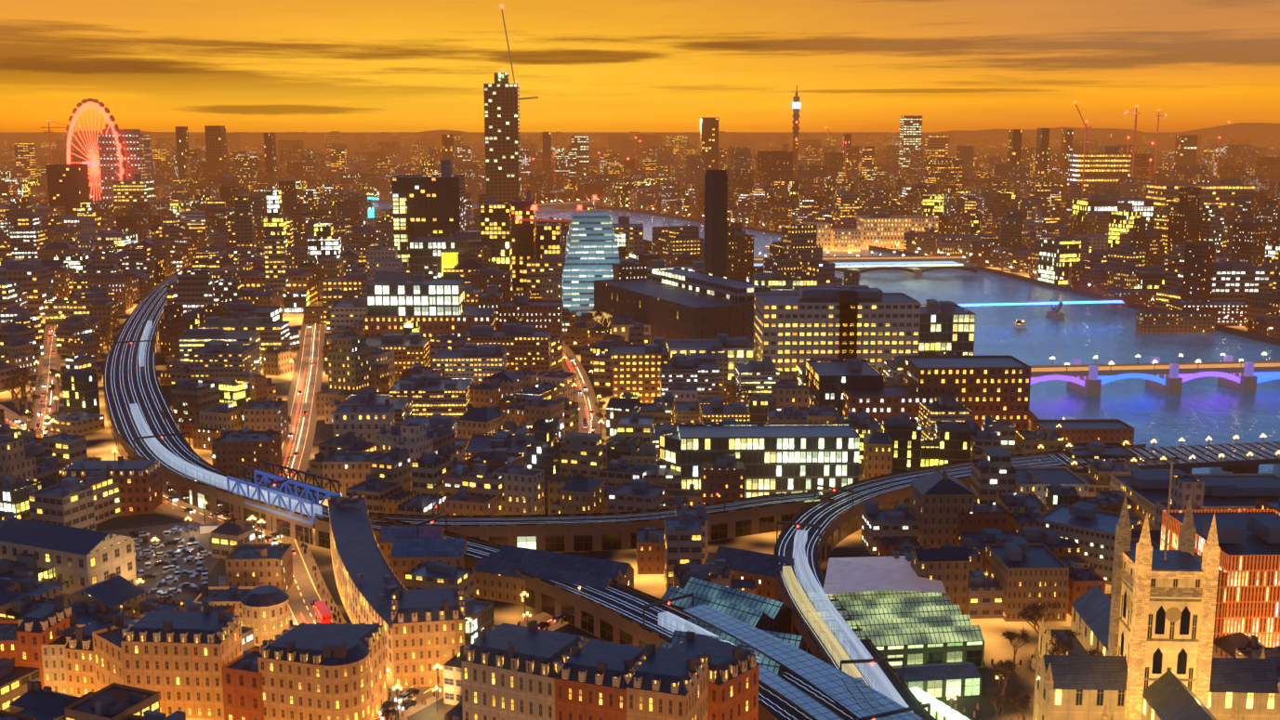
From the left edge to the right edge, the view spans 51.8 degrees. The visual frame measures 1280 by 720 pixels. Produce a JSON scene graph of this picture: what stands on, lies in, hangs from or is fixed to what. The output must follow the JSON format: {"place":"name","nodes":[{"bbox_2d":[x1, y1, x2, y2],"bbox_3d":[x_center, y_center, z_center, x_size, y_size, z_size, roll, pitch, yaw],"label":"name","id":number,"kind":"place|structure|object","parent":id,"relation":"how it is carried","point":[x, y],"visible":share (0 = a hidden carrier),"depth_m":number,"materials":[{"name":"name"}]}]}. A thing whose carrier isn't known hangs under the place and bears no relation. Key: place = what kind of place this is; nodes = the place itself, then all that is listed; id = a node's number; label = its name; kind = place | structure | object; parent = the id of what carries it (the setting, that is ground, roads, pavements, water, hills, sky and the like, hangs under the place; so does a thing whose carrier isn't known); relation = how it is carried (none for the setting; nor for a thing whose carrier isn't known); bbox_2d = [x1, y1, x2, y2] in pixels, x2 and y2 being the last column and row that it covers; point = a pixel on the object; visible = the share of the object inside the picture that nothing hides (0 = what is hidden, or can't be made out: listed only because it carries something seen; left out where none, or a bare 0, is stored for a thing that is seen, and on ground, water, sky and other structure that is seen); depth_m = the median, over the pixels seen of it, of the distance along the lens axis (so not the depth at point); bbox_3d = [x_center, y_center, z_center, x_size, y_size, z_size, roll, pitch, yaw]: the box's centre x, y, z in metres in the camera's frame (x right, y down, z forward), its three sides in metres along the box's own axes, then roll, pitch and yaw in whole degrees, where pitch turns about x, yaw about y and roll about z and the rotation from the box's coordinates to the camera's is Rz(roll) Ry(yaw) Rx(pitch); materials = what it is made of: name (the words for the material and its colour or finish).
{"place":"outdoors","nodes":[
{"label":"outdoors","id":0,"kind":"place"},
{"bbox_2d":[0,301,602,719],"bbox_3d":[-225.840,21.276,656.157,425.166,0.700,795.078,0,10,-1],"label":"roads","id":1,"kind":"structure","parent":0,"point":[303,591],"depth_m":535.72,"materials":[{"name":"asphalt"}]},
{"bbox_2d":[13,325,594,719],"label":"cars","id":2,"kind":"object","parent":1,"relation":"on","point":[323,613],"visible":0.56,"depth_m":413.38,"materials":[{"name":"metal"}]},
{"bbox_2d":[23,298,1035,719],"bbox_3d":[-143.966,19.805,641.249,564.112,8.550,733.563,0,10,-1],"label":"street lamps","id":3,"kind":"object","parent":1,"relation":"on","point":[436,694],"visible":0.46,"depth_m":363.86,"materials":[{"name":"metal"}]},
{"bbox_2d":[0,397,759,719],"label":"terraced buildings","id":4,"kind":"structure","parent":0,"point":[195,666],"depth_m":309.19,"materials":[{"name":"brick"}]},
{"bbox_2d":[0,131,1279,719],"bbox_3d":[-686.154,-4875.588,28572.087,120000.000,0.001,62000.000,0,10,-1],"label":"ground","id":5,"kind":"structure","parent":0,"point":[100,444],"depth_m":424.30,"materials":[{"name":"stone"}]},
{"bbox_2d":[1,258,1105,719],"bbox_3d":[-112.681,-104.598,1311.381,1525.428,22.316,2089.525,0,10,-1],"label":"trees","id":6,"kind":"object","parent":5,"relation":"on","point":[1032,612],"visible":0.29,"depth_m":575.88,"materials":[{"name":"plant"}]},
{"bbox_2d":[0,4,1254,333],"bbox_3d":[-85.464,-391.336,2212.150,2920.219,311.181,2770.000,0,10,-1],"label":"landmarks","id":7,"kind":"object","parent":5,"relation":"on","point":[126,159],"visible":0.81,"depth_m":1742.18,"materials":[{"name":"concrete"}]},
{"bbox_2d":[0,159,1274,498],"bbox_3d":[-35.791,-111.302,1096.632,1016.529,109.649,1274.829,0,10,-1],"label":"buildings","id":8,"kind":"structure","parent":5,"relation":"on","point":[846,351],"depth_m":691.35,"materials":[{"name":"concrete"}]},
{"bbox_2d":[0,169,1279,719],"bbox_3d":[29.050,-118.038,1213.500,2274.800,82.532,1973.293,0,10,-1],"label":"city","id":9,"kind":"object","parent":5,"relation":"on","point":[325,230],"visible":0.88,"depth_m":624.28,"materials":[{"name":"concrete"}]},
{"bbox_2d":[0,131,1279,211],"bbox_3d":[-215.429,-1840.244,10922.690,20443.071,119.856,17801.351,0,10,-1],"label":"city","id":10,"kind":"object","parent":5,"relation":"on","point":[680,163],"visible":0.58,"depth_m":2933.83,"materials":[{"name":"concrete"}]},
{"bbox_2d":[103,265,1179,719],"bbox_3d":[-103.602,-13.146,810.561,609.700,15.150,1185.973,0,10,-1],"label":"railways","id":11,"kind":"object","parent":5,"relation":"on","point":[847,675],"visible":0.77,"depth_m":426.38,"materials":[{"name":"concrete"}]},
{"bbox_2d":[474,544,984,719],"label":"market","id":12,"kind":"structure","parent":5,"relation":"on","point":[928,632],"depth_m":353.89,"materials":[{"name":"glass"}]},
{"bbox_2d":[956,419,1279,647],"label":"blocks","id":13,"kind":"structure","parent":5,"relation":"on","point":[1022,571],"depth_m":379.16,"materials":[{"name":"stone"}]},
{"bbox_2d":[1030,462,1279,719],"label":"cathedral","id":14,"kind":"structure","parent":5,"relation":"on","point":[1147,628],"depth_m":285.62,"materials":[{"name":"stone"}]},
{"bbox_2d":[0,0,1279,131],"label":"sky","id":15,"kind":"structure","parent":0,"point":[156,65],"materials":[{"name":"orange"}]},
{"bbox_2d":[87,122,1279,137],"bbox_3d":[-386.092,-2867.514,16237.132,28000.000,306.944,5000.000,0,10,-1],"label":"hills","id":16,"kind":"structure","parent":0,"point":[1240,129],"depth_m":15576.36,"materials":[{"name":"stone"}]},
{"bbox_2d":[93,199,1279,476],"bbox_3d":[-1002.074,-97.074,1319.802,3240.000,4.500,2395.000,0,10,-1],"label":"river","id":17,"kind":"structure","parent":0,"point":[1207,410],"depth_m":829.24,"materials":[{"name":"liquid"}]},
{"bbox_2d":[367,195,1279,474],"bbox_3d":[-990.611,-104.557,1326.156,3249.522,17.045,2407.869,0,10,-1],"label":"bridges","id":18,"kind":"structure","parent":17,"relation":"in","point":[1170,379],"depth_m":682.08,"materials":[{"name":"stone"}]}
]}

